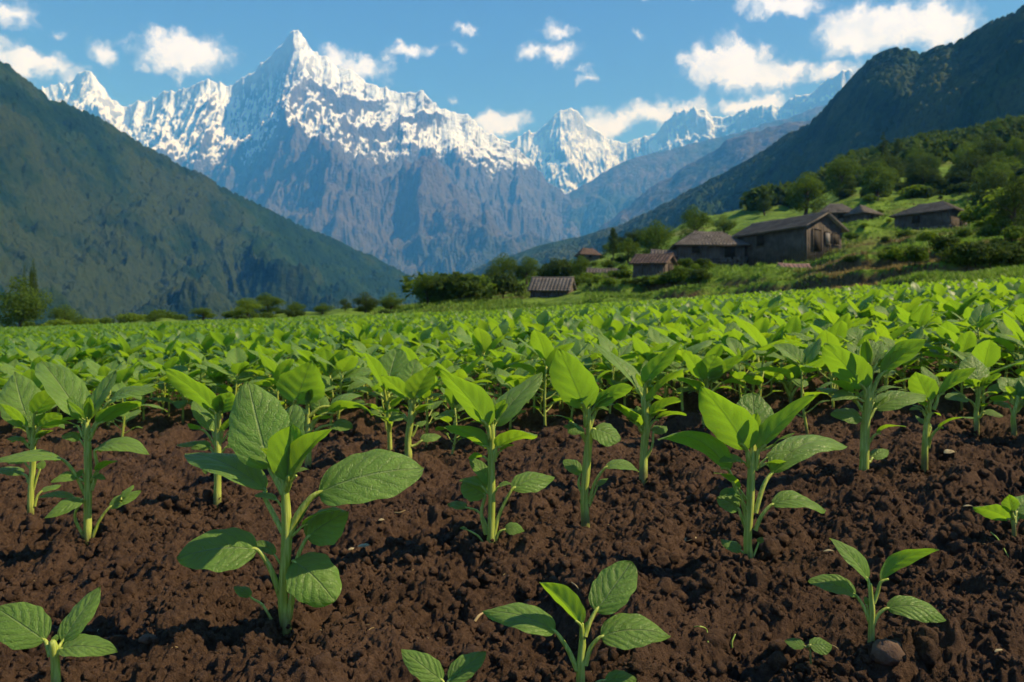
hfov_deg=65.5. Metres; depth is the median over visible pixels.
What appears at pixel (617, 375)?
crop seedling
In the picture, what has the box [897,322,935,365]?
crop seedling
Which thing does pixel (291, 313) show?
bush
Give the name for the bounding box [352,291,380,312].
broadleaf tree
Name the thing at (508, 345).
crop seedling
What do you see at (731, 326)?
crop seedling
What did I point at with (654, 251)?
hut
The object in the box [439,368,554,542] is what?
crop seedling
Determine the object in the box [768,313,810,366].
crop seedling
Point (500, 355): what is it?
crop seedling
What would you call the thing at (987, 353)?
crop seedling
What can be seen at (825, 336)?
crop seedling
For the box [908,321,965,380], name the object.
crop seedling
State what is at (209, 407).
crop seedling
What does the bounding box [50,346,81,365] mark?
crop seedling
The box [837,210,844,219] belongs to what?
door
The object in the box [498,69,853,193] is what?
snow range
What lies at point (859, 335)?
crop seedling
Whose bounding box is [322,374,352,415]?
crop seedling
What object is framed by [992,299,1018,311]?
crop seedling
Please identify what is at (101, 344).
crop field
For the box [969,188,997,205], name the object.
bush
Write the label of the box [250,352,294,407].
crop seedling
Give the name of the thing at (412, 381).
crop seedling
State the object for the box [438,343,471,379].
crop seedling
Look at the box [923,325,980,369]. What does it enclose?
crop seedling
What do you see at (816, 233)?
door
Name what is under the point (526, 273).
broadleaf tree
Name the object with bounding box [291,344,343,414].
crop seedling
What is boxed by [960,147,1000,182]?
broadleaf tree
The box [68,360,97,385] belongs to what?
crop seedling
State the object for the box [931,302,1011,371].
crop seedling
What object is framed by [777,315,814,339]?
crop seedling
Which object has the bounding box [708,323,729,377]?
crop seedling
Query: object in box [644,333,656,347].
crop seedling
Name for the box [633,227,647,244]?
broadleaf tree
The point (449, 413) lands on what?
crop seedling
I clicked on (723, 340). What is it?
crop seedling
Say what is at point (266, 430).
crop seedling
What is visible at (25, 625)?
crop seedling
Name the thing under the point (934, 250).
bush
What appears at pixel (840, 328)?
crop seedling
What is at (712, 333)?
crop seedling
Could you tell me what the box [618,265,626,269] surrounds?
bush
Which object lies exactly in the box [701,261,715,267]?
bush
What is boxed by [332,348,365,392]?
crop seedling
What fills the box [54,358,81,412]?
crop seedling
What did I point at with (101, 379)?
crop seedling
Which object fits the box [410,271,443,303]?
broadleaf tree
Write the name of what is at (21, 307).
broadleaf tree
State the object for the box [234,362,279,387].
crop seedling
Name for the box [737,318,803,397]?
crop seedling
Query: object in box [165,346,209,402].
crop seedling
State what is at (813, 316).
crop seedling
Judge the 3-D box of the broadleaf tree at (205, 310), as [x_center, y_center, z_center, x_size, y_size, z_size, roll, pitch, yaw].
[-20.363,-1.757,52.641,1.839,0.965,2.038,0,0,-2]
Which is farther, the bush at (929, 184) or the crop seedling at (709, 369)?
the bush at (929, 184)
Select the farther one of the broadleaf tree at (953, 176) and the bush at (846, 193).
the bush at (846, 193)
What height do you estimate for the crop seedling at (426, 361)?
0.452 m
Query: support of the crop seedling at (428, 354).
on the field soil
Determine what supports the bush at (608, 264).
on the terraced ground at (744, 219)
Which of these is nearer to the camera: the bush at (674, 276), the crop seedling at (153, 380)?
the crop seedling at (153, 380)
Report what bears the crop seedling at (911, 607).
on the field soil
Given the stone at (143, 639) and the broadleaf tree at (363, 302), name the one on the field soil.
the stone at (143, 639)
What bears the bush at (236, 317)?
on the terraced ground at (744, 219)
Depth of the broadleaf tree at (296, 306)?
51.66 m
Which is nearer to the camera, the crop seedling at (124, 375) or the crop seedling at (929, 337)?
the crop seedling at (929, 337)
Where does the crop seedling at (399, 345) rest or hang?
on the field soil
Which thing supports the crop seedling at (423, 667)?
on the field soil
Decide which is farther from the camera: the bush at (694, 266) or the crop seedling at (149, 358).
the bush at (694, 266)
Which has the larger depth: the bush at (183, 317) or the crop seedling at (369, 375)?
the bush at (183, 317)
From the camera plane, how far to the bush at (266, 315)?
49.37 m
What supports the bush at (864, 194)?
on the terraced ground at (744, 219)
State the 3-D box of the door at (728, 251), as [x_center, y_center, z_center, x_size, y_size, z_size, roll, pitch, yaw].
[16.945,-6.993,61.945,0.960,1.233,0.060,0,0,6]
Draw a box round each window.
[691,246,700,253]
[756,234,764,246]
[832,232,839,245]
[912,215,920,223]
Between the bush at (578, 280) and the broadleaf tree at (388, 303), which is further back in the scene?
the bush at (578, 280)
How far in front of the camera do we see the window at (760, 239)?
60.95 m
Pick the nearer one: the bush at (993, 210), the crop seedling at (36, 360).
the crop seedling at (36, 360)
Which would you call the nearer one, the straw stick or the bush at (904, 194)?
the straw stick
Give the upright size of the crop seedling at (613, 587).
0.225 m
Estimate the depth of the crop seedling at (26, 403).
2.38 m
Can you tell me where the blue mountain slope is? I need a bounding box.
[597,120,811,230]
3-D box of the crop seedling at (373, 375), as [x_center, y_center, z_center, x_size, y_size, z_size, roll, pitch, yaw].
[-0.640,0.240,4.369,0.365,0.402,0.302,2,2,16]
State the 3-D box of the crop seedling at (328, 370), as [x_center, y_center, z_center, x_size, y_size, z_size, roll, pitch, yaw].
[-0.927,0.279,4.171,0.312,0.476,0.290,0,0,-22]
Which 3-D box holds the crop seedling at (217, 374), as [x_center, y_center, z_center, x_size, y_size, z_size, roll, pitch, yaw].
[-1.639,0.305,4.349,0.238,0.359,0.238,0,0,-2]
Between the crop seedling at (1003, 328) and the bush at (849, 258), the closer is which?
the crop seedling at (1003, 328)
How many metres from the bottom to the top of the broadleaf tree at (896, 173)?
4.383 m
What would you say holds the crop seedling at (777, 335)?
on the field soil
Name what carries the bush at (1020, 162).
on the terraced ground at (744, 219)
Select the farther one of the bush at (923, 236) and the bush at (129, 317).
the bush at (129, 317)
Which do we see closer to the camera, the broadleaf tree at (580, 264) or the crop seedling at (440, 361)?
the crop seedling at (440, 361)
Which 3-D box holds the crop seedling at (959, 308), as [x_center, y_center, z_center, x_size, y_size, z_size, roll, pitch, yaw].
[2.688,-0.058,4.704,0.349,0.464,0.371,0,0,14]
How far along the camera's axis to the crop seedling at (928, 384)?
2.40 m
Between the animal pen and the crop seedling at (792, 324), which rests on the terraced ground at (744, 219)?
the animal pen
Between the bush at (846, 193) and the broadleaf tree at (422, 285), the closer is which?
the broadleaf tree at (422, 285)
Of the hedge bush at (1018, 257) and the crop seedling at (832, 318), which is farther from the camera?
the hedge bush at (1018, 257)
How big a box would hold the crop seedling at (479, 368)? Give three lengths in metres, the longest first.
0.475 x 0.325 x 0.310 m
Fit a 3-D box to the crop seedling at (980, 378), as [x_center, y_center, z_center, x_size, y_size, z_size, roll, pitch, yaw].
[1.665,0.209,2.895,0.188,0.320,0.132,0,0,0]
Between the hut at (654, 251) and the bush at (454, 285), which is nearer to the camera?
the bush at (454, 285)
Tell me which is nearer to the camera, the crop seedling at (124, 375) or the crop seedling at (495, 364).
the crop seedling at (495, 364)
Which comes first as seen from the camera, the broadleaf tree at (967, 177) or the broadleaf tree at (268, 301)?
the broadleaf tree at (268, 301)
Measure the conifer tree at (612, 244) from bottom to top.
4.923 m
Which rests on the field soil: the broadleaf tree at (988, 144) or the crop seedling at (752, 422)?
the crop seedling at (752, 422)
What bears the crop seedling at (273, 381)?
on the field soil
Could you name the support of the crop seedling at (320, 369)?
on the field soil
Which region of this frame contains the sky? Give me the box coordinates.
[0,0,1023,143]
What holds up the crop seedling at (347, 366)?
on the field soil
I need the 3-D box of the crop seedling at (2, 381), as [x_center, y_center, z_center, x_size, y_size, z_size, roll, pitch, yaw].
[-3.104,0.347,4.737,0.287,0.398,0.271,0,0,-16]
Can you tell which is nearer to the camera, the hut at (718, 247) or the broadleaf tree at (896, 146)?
the hut at (718, 247)
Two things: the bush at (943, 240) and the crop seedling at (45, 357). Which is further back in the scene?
the bush at (943, 240)
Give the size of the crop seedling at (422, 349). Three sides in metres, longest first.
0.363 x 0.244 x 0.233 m
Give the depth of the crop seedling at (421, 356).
4.50 m
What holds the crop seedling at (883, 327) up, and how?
on the field soil
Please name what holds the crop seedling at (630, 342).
on the field soil
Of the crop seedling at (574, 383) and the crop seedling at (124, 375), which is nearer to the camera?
the crop seedling at (574, 383)
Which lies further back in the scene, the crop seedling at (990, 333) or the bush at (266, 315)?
the bush at (266, 315)
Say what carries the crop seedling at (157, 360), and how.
on the field soil
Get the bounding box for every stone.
[138,634,154,644]
[870,637,905,665]
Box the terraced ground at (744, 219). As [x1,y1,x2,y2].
[113,161,1023,323]
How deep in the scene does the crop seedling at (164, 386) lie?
4.90 m
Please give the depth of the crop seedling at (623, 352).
3.88 m
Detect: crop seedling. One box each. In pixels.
[0,359,18,366]
[0,361,155,544]
[0,366,26,427]
[0,369,64,431]
[0,372,61,514]
[0,376,8,390]
[0,586,117,681]
[1,353,56,412]
[1,361,26,375]
[11,369,51,430]
[14,355,88,412]
[20,350,49,361]
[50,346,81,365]
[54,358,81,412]
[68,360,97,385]
[79,359,126,390]
[84,361,122,425]
[85,377,110,405]
[88,376,167,436]
[88,377,135,427]
[94,360,154,426]
[116,368,172,420]
[117,352,155,382]
[130,365,153,414]
[131,355,166,389]
[138,358,163,403]
[143,356,197,417]
[144,362,171,402]
[148,356,192,412]
[148,364,199,422]
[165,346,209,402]
[165,369,234,507]
[176,381,423,635]
[183,348,225,391]
[187,364,234,403]
[189,359,230,383]
[195,360,248,417]
[202,347,269,395]
[214,354,232,385]
[222,350,257,393]
[229,340,263,385]
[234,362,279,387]
[238,344,285,397]
[240,347,297,386]
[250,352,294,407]
[256,356,292,408]
[276,359,371,467]
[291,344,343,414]
[294,352,340,378]
[309,353,370,419]
[310,362,335,412]
[310,368,339,416]
[312,343,333,353]
[314,349,366,428]
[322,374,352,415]
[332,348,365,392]
[334,364,372,408]
[338,356,373,413]
[349,376,402,430]
[353,340,383,398]
[353,350,381,405]
[364,348,408,450]
[365,348,419,408]
[375,343,418,401]
[381,359,440,458]
[393,341,423,355]
[399,345,440,409]
[401,649,485,681]
[413,362,459,447]
[416,345,435,354]
[419,342,476,402]
[419,355,444,399]
[420,350,433,356]
[428,355,445,418]
[430,353,471,375]
[430,355,492,424]
[433,387,471,454]
[435,359,473,410]
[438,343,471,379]
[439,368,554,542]
[448,326,473,379]
[453,326,496,388]
[458,352,484,380]
[460,327,515,391]
[468,350,502,391]
[477,352,519,395]
[482,560,670,681]
[484,349,540,394]
[486,359,542,429]
[491,343,529,389]
[498,330,555,412]
[502,339,529,373]
[504,329,574,424]
[532,360,554,410]
[540,337,569,410]
[540,337,596,411]
[546,350,602,418]
[547,353,592,408]
[548,348,638,527]
[553,341,594,374]
[561,334,593,364]
[565,331,599,368]
[577,341,609,374]
[583,326,607,373]
[583,333,654,413]
[587,329,616,391]
[590,340,686,485]
[591,336,658,406]
[592,323,630,379]
[594,350,635,405]
[612,330,631,372]
[617,340,661,399]
[624,340,657,398]
[626,329,647,338]
[629,335,689,407]
[638,347,687,408]
[642,329,668,396]
[643,324,658,346]
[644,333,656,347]
[646,323,707,396]
[653,334,711,411]
[658,386,846,558]
[663,322,714,378]
[664,325,716,386]
[677,351,744,428]
[681,332,713,380]
[686,327,711,385]
[689,343,744,391]
[697,331,718,381]
[708,321,753,393]
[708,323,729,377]
[712,328,785,392]
[712,330,742,390]
[715,337,773,397]
[718,321,742,377]
[724,313,798,392]
[729,337,768,392]
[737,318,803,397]
[744,355,818,403]
[755,324,785,392]
[755,338,832,433]
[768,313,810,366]
[774,321,811,361]
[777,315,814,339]
[785,332,830,395]
[785,637,831,663]
[787,313,817,323]
[800,330,855,408]
[801,312,855,388]
[801,324,843,374]
[807,320,863,388]
[808,538,945,642]
[816,338,926,470]
[819,326,879,395]
[820,335,897,395]
[821,309,865,331]
[845,317,867,348]
[858,344,919,396]
[859,323,907,384]
[871,321,929,392]
[872,304,908,337]
[872,320,900,338]
[879,326,934,390]
[886,301,920,334]
[893,304,942,371]
[896,303,959,373]
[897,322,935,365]
[902,312,941,364]
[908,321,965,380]
[908,366,976,474]
[915,318,967,381]
[922,323,1004,410]
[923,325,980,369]
[924,320,982,394]
[925,316,951,364]
[928,295,980,360]
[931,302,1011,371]
[935,291,996,342]
[935,340,1023,417]
[945,355,1002,436]
[951,306,1004,360]
[973,494,1023,536]
[977,317,1012,374]
[979,328,1022,381]
[982,311,1023,376]
[985,297,1014,314]
[989,311,1016,370]
[991,318,1023,376]
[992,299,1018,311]
[993,376,1023,439]
[996,303,1023,354]
[996,320,1023,377]
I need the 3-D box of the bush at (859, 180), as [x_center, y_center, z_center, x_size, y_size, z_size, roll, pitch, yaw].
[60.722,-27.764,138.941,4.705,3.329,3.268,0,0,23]
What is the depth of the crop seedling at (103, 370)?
4.57 m
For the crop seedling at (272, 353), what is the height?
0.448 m
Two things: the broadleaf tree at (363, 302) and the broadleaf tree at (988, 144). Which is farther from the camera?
the broadleaf tree at (988, 144)
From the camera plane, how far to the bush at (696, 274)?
44.84 m
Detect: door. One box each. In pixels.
[723,246,735,258]
[812,228,821,250]
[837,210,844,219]
[869,211,874,219]
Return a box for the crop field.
[0,275,1023,397]
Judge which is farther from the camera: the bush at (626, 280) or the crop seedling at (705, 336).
the bush at (626, 280)
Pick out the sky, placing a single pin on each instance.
(626, 66)
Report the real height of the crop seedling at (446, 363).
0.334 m
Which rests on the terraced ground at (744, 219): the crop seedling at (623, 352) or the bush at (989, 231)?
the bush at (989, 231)
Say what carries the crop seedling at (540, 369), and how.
on the field soil
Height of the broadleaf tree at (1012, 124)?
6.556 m
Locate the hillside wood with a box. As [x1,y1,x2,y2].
[739,114,1023,211]
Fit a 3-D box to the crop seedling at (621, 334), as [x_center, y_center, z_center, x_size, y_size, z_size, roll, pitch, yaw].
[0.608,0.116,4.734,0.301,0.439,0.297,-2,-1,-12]
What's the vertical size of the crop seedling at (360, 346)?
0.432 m
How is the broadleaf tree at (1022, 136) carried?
on the terraced ground at (744, 219)
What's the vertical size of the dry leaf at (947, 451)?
0.012 m
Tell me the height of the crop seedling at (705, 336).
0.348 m
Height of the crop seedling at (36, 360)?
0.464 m
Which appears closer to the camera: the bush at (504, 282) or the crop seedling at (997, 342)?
the crop seedling at (997, 342)
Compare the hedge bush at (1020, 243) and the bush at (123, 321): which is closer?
the hedge bush at (1020, 243)
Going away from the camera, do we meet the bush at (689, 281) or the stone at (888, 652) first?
the stone at (888, 652)
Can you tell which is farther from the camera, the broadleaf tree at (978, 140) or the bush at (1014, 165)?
the broadleaf tree at (978, 140)
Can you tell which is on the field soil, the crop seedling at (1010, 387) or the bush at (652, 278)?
the crop seedling at (1010, 387)
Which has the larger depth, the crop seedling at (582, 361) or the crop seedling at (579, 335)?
the crop seedling at (579, 335)
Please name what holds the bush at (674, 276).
on the terraced ground at (744, 219)
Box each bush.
[21,321,37,326]
[41,318,73,325]
[77,317,99,324]
[97,317,115,323]
[114,313,146,321]
[118,319,130,323]
[148,309,180,319]
[174,314,187,319]
[221,311,244,318]
[231,315,249,319]
[257,312,278,317]
[274,309,287,313]
[284,310,306,317]
[354,307,372,312]
[376,309,394,313]
[399,271,450,301]
[425,272,496,300]
[432,271,496,299]
[484,271,527,297]
[535,268,549,276]
[548,259,578,276]
[574,276,583,284]
[581,272,593,277]
[585,275,603,282]
[585,278,595,285]
[601,261,615,267]
[601,278,618,286]
[607,269,632,278]
[613,257,624,261]
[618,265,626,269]
[620,278,631,283]
[630,278,641,283]
[637,279,654,286]
[647,275,656,283]
[657,273,676,285]
[662,270,683,281]
[665,267,690,277]
[677,258,692,267]
[684,275,699,284]
[687,268,713,282]
[688,258,711,266]
[689,263,700,269]
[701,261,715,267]
[839,189,853,197]
[841,255,858,262]
[843,232,860,238]
[848,173,869,186]
[858,223,867,227]
[859,184,894,197]
[863,193,878,201]
[880,237,888,241]
[880,247,903,261]
[886,254,897,259]
[891,182,908,192]
[895,230,916,236]
[895,245,929,265]
[897,185,931,196]
[905,184,925,194]
[909,187,938,198]
[916,231,938,240]
[922,182,941,193]
[926,177,955,193]
[928,234,961,248]
[933,244,960,253]
[936,241,995,269]
[939,182,974,195]
[957,205,991,223]
[957,228,972,237]
[967,243,993,266]
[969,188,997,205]
[973,220,987,226]
[974,226,1002,236]
[976,184,1023,210]
[979,187,1002,199]
[981,212,1012,229]
[981,245,1014,268]
[987,163,1023,170]
[989,193,1023,215]
[989,238,1003,243]
[1001,225,1023,242]
[1001,244,1023,265]
[1008,166,1023,180]
[1010,159,1023,167]
[1014,241,1023,247]
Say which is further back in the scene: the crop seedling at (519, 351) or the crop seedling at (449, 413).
the crop seedling at (519, 351)
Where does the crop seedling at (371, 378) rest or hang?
on the field soil
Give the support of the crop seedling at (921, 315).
on the field soil
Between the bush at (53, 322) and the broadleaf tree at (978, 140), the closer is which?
the bush at (53, 322)
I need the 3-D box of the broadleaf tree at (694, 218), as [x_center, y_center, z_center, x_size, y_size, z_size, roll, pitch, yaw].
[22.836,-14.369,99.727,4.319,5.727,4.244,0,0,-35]
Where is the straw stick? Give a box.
[474,612,482,621]
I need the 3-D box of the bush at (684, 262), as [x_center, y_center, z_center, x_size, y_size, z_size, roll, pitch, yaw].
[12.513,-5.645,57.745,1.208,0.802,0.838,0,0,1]
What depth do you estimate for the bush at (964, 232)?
51.54 m
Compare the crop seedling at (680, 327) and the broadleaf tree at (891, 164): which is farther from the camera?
the broadleaf tree at (891, 164)
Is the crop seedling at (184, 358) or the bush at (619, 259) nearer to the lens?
the crop seedling at (184, 358)
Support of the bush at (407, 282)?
on the terraced ground at (744, 219)
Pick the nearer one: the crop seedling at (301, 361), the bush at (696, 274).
the crop seedling at (301, 361)
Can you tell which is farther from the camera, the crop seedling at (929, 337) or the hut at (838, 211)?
the hut at (838, 211)
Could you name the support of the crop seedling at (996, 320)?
on the field soil
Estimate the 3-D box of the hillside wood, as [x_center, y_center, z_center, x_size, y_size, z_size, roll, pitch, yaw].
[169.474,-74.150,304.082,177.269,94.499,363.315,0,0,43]
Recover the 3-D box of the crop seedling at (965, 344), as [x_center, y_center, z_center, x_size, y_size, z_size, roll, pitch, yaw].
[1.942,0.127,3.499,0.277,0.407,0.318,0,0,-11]
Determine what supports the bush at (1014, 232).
on the terraced ground at (744, 219)
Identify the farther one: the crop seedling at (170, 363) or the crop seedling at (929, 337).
the crop seedling at (170, 363)
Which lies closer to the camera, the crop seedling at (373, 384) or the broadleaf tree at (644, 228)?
the crop seedling at (373, 384)
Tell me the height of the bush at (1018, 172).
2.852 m
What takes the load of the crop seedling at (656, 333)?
on the field soil
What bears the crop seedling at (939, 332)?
on the field soil
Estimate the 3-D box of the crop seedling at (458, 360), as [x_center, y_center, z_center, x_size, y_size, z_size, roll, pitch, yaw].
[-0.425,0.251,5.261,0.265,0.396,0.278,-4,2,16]
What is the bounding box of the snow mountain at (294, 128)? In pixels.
[41,30,581,278]
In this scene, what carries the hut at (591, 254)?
on the terraced ground at (744, 219)
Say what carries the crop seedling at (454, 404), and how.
on the field soil
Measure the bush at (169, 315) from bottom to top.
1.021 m
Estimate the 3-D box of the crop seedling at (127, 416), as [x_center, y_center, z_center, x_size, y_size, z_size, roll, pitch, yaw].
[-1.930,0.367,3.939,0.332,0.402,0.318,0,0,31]
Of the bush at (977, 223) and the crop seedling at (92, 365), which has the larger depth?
the bush at (977, 223)
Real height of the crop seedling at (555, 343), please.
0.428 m
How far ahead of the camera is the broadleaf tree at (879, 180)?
113.05 m
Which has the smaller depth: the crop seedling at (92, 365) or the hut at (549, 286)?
the crop seedling at (92, 365)
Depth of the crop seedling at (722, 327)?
5.04 m
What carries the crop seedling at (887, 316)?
on the field soil
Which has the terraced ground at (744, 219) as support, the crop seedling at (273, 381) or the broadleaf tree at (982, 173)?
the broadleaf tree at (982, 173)
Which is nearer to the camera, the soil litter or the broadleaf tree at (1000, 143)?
the soil litter
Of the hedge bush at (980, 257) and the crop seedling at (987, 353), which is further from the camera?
the hedge bush at (980, 257)
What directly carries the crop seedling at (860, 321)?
on the field soil
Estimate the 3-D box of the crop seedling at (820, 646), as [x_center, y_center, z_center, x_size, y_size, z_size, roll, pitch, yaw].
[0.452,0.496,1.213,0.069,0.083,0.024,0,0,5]
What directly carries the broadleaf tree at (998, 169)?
on the terraced ground at (744, 219)
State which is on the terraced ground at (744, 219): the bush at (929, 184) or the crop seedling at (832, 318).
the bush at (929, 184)
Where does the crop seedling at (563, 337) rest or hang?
on the field soil
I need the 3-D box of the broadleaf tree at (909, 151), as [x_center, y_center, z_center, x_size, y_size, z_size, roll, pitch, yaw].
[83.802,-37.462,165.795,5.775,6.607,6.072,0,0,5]
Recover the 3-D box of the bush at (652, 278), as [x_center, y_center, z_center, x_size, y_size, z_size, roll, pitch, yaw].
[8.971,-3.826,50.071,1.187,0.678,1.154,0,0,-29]
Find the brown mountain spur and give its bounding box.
[561,105,825,235]
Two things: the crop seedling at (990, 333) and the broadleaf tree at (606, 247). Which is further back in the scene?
the broadleaf tree at (606, 247)
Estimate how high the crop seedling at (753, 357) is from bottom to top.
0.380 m
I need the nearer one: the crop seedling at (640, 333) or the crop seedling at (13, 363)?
the crop seedling at (640, 333)
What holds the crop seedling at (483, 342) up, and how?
on the field soil
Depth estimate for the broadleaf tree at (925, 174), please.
116.72 m
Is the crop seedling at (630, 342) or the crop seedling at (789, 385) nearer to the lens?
the crop seedling at (789, 385)
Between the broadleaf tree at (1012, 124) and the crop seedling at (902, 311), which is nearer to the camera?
the crop seedling at (902, 311)
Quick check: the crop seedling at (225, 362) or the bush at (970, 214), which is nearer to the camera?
the crop seedling at (225, 362)
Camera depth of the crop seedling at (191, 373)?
4.49 m
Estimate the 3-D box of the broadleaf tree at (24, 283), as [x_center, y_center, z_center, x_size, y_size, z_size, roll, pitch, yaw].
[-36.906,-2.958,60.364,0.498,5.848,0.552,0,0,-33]
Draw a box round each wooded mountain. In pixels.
[0,61,419,326]
[465,5,1023,277]
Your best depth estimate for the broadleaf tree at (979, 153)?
130.73 m
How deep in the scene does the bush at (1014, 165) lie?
112.82 m
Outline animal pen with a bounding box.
[776,263,811,268]
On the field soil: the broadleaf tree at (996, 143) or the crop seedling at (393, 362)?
the crop seedling at (393, 362)
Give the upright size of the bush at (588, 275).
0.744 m
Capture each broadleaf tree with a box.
[0,274,54,326]
[21,265,27,320]
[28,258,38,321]
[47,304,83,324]
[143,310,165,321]
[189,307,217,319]
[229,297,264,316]
[252,292,285,312]
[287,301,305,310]
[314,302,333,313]
[339,299,352,310]
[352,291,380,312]
[379,292,406,310]
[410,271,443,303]
[482,265,500,293]
[485,252,520,283]
[512,256,539,284]
[541,257,565,276]
[568,255,590,275]
[602,243,609,252]
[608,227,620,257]
[615,237,642,262]
[618,231,637,243]
[626,228,642,245]
[628,229,644,244]
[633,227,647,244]
[638,219,675,253]
[677,204,713,240]
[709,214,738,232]
[757,187,771,215]
[784,171,829,214]
[824,153,860,196]
[842,176,858,193]
[858,161,898,200]
[866,154,903,181]
[871,158,890,175]
[873,153,904,177]
[874,166,897,184]
[880,166,901,187]
[892,138,902,156]
[902,146,931,159]
[903,170,921,186]
[905,154,932,169]
[906,148,932,162]
[909,158,939,184]
[924,152,941,173]
[925,171,948,194]
[944,171,962,184]
[948,141,985,173]
[949,155,965,173]
[951,168,978,183]
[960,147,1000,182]
[965,136,985,148]
[967,144,989,162]
[971,160,1011,186]
[972,169,1009,197]
[976,138,1004,159]
[983,151,1017,165]
[985,162,1013,184]
[987,138,1013,152]
[987,141,1008,158]
[990,175,1023,227]
[1001,137,1023,163]
[1005,121,1023,128]
[1006,131,1023,155]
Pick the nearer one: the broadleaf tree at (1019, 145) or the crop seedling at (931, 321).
the crop seedling at (931, 321)
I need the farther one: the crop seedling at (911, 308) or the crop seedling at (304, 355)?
the crop seedling at (911, 308)
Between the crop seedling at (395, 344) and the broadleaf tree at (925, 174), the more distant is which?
the broadleaf tree at (925, 174)
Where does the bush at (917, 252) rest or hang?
on the terraced ground at (744, 219)
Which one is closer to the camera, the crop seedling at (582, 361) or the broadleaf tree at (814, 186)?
the crop seedling at (582, 361)
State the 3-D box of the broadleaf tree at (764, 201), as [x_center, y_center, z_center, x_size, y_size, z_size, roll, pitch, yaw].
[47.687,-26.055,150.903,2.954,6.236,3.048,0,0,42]
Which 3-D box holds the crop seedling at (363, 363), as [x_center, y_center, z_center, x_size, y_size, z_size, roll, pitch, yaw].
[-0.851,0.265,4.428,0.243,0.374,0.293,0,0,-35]
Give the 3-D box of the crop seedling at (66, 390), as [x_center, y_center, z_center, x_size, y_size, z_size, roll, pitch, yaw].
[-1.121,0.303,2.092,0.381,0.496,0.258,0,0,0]
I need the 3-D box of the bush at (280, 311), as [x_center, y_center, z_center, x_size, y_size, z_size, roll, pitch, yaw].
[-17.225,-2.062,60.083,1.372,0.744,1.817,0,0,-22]
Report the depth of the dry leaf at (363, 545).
1.84 m
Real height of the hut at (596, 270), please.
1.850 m
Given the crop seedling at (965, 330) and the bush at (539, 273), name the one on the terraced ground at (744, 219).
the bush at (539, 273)
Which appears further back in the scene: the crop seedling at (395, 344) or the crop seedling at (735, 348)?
the crop seedling at (395, 344)
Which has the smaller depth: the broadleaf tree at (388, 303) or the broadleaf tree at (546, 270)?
the broadleaf tree at (388, 303)
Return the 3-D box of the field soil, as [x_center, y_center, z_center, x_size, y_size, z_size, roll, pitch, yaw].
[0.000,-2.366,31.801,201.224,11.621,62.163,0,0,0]
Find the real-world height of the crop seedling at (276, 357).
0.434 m
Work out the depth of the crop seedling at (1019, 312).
4.14 m
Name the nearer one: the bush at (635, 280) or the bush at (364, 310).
the bush at (635, 280)
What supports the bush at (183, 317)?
on the terraced ground at (744, 219)
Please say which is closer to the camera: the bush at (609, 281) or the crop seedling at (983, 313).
the crop seedling at (983, 313)
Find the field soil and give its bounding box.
[0,318,1023,681]
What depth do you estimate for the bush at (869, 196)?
108.96 m
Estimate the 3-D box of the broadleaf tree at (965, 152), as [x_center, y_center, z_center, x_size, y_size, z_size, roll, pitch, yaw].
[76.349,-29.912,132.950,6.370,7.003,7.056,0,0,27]
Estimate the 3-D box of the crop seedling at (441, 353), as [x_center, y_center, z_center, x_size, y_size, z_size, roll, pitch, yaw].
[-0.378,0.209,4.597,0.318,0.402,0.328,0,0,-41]
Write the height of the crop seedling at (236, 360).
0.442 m
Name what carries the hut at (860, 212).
on the terraced ground at (744, 219)
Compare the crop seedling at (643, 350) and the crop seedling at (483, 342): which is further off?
the crop seedling at (483, 342)
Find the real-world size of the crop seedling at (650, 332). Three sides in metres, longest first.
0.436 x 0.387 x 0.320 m
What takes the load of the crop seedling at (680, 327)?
on the field soil
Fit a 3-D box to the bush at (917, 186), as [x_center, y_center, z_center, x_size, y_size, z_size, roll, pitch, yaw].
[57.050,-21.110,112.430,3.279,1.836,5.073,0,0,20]
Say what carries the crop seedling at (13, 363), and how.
on the field soil
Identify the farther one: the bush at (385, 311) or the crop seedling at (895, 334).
the bush at (385, 311)
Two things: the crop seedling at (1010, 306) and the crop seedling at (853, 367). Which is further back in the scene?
the crop seedling at (1010, 306)
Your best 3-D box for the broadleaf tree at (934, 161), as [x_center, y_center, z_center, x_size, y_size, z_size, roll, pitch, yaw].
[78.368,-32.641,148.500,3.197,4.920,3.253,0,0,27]
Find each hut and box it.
[527,277,576,297]
[575,248,601,261]
[586,268,619,274]
[629,253,677,278]
[650,249,676,258]
[669,231,750,266]
[731,211,849,266]
[820,203,851,222]
[843,205,884,223]
[888,200,966,229]
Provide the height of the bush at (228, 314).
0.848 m
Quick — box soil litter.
[97,426,983,671]
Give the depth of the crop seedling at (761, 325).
4.07 m
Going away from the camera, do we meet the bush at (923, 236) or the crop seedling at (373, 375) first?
the crop seedling at (373, 375)
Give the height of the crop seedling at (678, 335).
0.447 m
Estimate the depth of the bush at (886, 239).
56.06 m
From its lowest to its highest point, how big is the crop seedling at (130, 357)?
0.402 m
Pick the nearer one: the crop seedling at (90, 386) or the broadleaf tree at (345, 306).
the crop seedling at (90, 386)
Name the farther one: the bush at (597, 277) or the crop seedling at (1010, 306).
the bush at (597, 277)
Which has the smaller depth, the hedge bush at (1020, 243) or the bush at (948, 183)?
the hedge bush at (1020, 243)
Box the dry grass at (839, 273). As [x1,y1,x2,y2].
[825,250,951,289]
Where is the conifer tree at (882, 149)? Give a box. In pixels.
[876,132,890,154]

